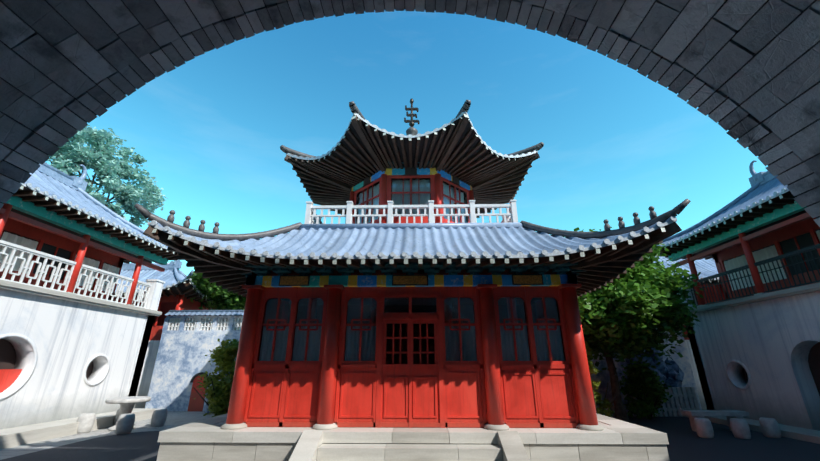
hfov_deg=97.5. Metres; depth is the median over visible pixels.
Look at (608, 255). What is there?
pavilion roof
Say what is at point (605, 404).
cone shrub
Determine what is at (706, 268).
wing roof
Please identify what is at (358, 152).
tower roof
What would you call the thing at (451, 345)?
pavilion body
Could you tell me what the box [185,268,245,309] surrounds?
tree foliage
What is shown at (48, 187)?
side roof
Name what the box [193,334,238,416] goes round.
bush
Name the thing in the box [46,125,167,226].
pale willow tree
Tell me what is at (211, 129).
sky
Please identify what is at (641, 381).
low bush
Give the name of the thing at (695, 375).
wing
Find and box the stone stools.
[694,417,781,438]
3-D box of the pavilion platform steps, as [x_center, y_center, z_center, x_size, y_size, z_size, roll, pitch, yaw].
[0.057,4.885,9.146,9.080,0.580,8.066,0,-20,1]
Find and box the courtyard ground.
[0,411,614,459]
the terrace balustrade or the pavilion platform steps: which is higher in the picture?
the terrace balustrade
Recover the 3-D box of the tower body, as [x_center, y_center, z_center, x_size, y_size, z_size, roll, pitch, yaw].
[0.062,-0.233,11.281,4.028,2.060,4.028,0,-20,1]
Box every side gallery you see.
[0,196,167,449]
[668,201,819,443]
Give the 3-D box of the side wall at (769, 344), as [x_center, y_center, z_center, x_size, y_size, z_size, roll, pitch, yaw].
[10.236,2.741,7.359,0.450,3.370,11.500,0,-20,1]
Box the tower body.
[350,160,473,223]
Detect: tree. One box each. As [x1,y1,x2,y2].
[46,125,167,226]
[564,227,703,422]
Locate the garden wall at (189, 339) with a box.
[145,310,701,411]
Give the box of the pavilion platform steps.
[156,413,669,460]
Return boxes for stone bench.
[681,410,749,431]
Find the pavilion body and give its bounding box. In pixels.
[221,262,603,430]
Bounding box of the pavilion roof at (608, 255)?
[134,199,690,297]
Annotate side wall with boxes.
[0,289,153,428]
[684,291,819,430]
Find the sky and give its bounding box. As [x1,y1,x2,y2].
[45,9,767,274]
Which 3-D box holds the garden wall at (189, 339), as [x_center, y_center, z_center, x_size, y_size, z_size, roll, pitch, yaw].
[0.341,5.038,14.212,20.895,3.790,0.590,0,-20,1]
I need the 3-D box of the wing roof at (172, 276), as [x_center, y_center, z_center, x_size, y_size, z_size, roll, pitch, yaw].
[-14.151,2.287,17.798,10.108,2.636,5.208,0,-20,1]
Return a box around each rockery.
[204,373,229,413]
[621,348,689,414]
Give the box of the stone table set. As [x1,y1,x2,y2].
[76,396,167,434]
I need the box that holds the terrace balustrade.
[304,200,517,223]
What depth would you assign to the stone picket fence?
12.36 m
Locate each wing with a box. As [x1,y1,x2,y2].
[113,294,213,407]
[672,284,724,409]
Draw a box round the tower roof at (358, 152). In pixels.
[280,98,543,217]
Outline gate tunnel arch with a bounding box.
[0,0,819,226]
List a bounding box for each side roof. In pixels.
[11,163,177,263]
[652,160,805,259]
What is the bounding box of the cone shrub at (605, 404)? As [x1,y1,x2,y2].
[585,341,618,416]
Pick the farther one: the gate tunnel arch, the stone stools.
the stone stools
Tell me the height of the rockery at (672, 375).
2.819 m
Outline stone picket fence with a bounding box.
[626,387,699,416]
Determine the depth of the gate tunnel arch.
2.09 m
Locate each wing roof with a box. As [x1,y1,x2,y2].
[114,260,217,303]
[649,256,719,284]
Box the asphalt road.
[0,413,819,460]
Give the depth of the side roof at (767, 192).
11.88 m
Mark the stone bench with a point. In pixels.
(693, 414)
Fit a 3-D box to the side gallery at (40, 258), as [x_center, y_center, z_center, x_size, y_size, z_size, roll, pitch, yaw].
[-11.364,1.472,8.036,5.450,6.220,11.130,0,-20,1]
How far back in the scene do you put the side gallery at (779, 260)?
11.04 m
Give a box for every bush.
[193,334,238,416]
[619,359,672,419]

